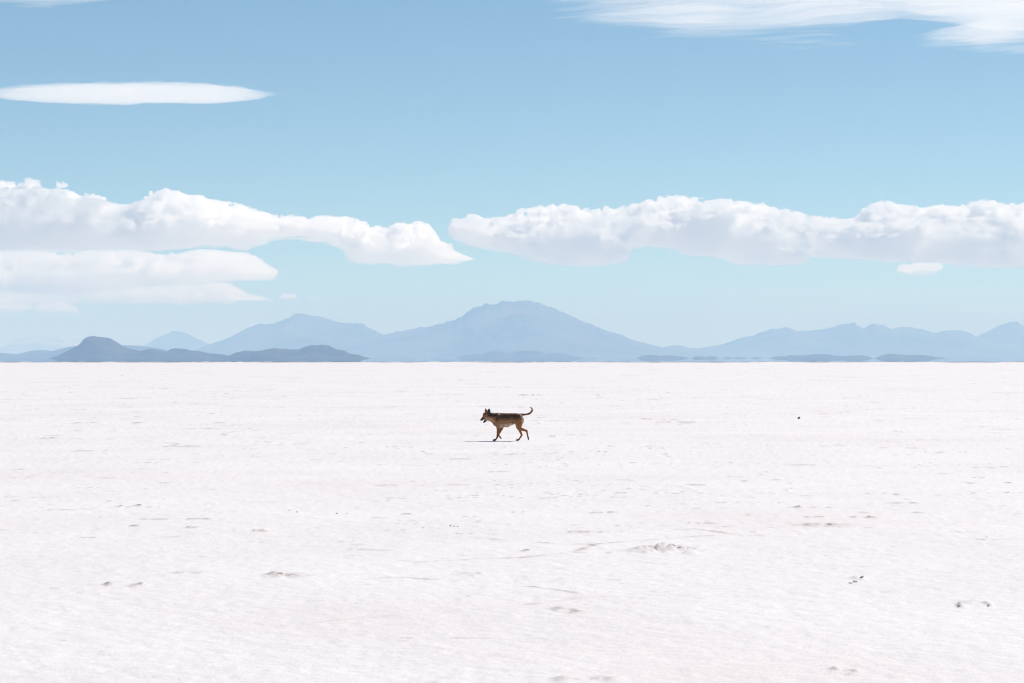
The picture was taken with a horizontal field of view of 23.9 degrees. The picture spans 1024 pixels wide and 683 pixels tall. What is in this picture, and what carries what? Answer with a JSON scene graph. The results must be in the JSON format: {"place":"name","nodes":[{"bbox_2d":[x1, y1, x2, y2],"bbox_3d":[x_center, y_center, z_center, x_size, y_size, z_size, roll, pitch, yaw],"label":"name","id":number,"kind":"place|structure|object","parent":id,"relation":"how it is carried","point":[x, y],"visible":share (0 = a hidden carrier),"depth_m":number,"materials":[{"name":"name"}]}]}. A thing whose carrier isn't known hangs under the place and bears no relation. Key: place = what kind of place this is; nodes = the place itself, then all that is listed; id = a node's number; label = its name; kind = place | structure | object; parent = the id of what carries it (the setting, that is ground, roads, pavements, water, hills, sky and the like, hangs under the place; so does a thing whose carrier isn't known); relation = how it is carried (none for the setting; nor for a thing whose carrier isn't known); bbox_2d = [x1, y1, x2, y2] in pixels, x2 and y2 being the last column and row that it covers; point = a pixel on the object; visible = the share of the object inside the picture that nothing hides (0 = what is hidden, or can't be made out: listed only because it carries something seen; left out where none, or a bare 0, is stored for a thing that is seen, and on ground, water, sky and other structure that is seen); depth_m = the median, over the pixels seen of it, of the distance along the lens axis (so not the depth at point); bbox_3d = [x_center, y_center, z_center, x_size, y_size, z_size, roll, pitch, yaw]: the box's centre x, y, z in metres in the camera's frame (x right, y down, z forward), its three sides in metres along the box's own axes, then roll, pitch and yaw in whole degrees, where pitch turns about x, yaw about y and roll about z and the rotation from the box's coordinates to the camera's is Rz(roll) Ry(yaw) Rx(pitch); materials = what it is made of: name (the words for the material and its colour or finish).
{"place":"outdoors","nodes":[
{"label":"outdoors","id":0,"kind":"place"},
{"bbox_2d":[0,335,82,353],"bbox_3d":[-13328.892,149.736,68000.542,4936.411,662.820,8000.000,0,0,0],"label":"distant ridge","id":1,"kind":"structure","parent":0,"point":[31,343],"depth_m":66703.46,"materials":[{"name":"blue stone"}]},
{"bbox_2d":[0,345,168,357],"bbox_3d":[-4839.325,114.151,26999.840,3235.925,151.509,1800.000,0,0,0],"label":"hills","id":2,"kind":"structure","parent":0,"point":[40,354],"depth_m":26740.91,"materials":[{"name":"blue stone"}]},
{"bbox_2d":[52,336,228,357],"bbox_3d":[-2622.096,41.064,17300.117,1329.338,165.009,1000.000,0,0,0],"label":"dark hill","id":3,"kind":"structure","parent":0,"point":[94,347],"depth_m":17100.36,"materials":[{"name":"blue stone"}]},
{"bbox_2d":[143,331,209,350],"bbox_3d":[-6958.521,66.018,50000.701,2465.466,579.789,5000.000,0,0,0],"label":"mountain","id":4,"kind":"structure","parent":0,"point":[176,339],"depth_m":49303.57,"materials":[{"name":"blue stone"}]},
{"bbox_2d":[193,313,382,354],"bbox_3d":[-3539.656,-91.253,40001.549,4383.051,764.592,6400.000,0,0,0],"label":"mountain","id":5,"kind":"structure","parent":0,"point":[297,331],"depth_m":38829.09,"materials":[{"name":"blue stone"}]},
{"bbox_2d":[222,345,367,357],"bbox_3d":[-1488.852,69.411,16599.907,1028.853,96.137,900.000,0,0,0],"label":"dark hill","id":6,"kind":"structure","parent":0,"point":[318,351],"depth_m":16414.10,"materials":[{"name":"blue stone"}]},
{"bbox_2d":[432,353,462,357],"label":"island","id":7,"kind":"structure","parent":0,"point":[447,355],"depth_m":30917.62,"materials":[{"name":"blue stone"}]},
{"bbox_2d":[0,361,1023,682],"bbox_3d":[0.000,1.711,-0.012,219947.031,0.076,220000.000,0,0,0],"label":"ground","id":8,"kind":"structure","parent":0,"point":[172,523],"depth_m":25.41,"materials":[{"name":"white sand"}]},
{"bbox_2d":[480,407,532,440],"bbox_3d":[-0.112,1.721,50.543,1.113,0.714,0.250,0,0,0],"label":"dog","id":9,"kind":"object","parent":8,"relation":"on","point":[500,421],"visible":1,"depth_m":50.47},
{"bbox_2d":[0,358,1023,361],"bbox_3d":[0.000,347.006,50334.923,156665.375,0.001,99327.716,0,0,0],"label":"mirage water","id":10,"kind":"structure","parent":0,"point":[507,359],"depth_m":2827.67,"materials":[{"name":"liquid"}]},
{"bbox_2d":[0,0,1023,348],"label":"sky","id":11,"kind":"structure","parent":0,"point":[661,173],"materials":[{"name":"blue"}]},
{"bbox_2d":[335,300,703,357],"bbox_3d":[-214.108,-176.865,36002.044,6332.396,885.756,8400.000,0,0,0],"label":"volcano","id":12,"kind":"structure","parent":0,"point":[512,327],"depth_m":34143.29},
{"bbox_2d":[458,351,581,357],"bbox_3d":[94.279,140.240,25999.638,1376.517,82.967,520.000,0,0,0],"label":"island","id":13,"kind":"structure","parent":0,"point":[519,354],"depth_m":25893.42,"materials":[{"name":"blue stone"}]},
{"bbox_2d":[638,355,685,357],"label":"island","id":14,"kind":"structure","parent":0,"point":[654,356],"depth_m":21908.31,"materials":[{"name":"blue stone"}]},
{"bbox_2d":[693,356,716,357],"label":"island","id":15,"kind":"structure","parent":0,"point":[704,357],"depth_m":21903.14,"materials":[{"name":"blue stone"}]},
{"bbox_2d":[772,354,870,357],"bbox_3d":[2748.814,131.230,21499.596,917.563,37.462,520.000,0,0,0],"label":"island","id":16,"kind":"structure","parent":0,"point":[819,356],"depth_m":21412.15,"materials":[{"name":"blue stone"}]},
{"bbox_2d":[663,322,1023,357],"bbox_3d":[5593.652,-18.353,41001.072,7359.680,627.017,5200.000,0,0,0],"label":"mountain range","id":17,"kind":"structure","parent":0,"point":[870,340],"depth_m":39938.61,"materials":[{"name":"blue stone"}]},
{"bbox_2d":[877,354,939,357],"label":"island","id":18,"kind":"structure","parent":0,"point":[901,356],"depth_m":20890.64,"materials":[{"name":"blue stone"}]},
{"bbox_2d":[977,322,1023,349],"bbox_3d":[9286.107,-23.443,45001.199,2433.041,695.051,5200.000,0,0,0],"label":"mountain","id":19,"kind":"structure","parent":0,"point":[1010,334],"depth_m":44384.07,"materials":[{"name":"blue stone"}]}
]}

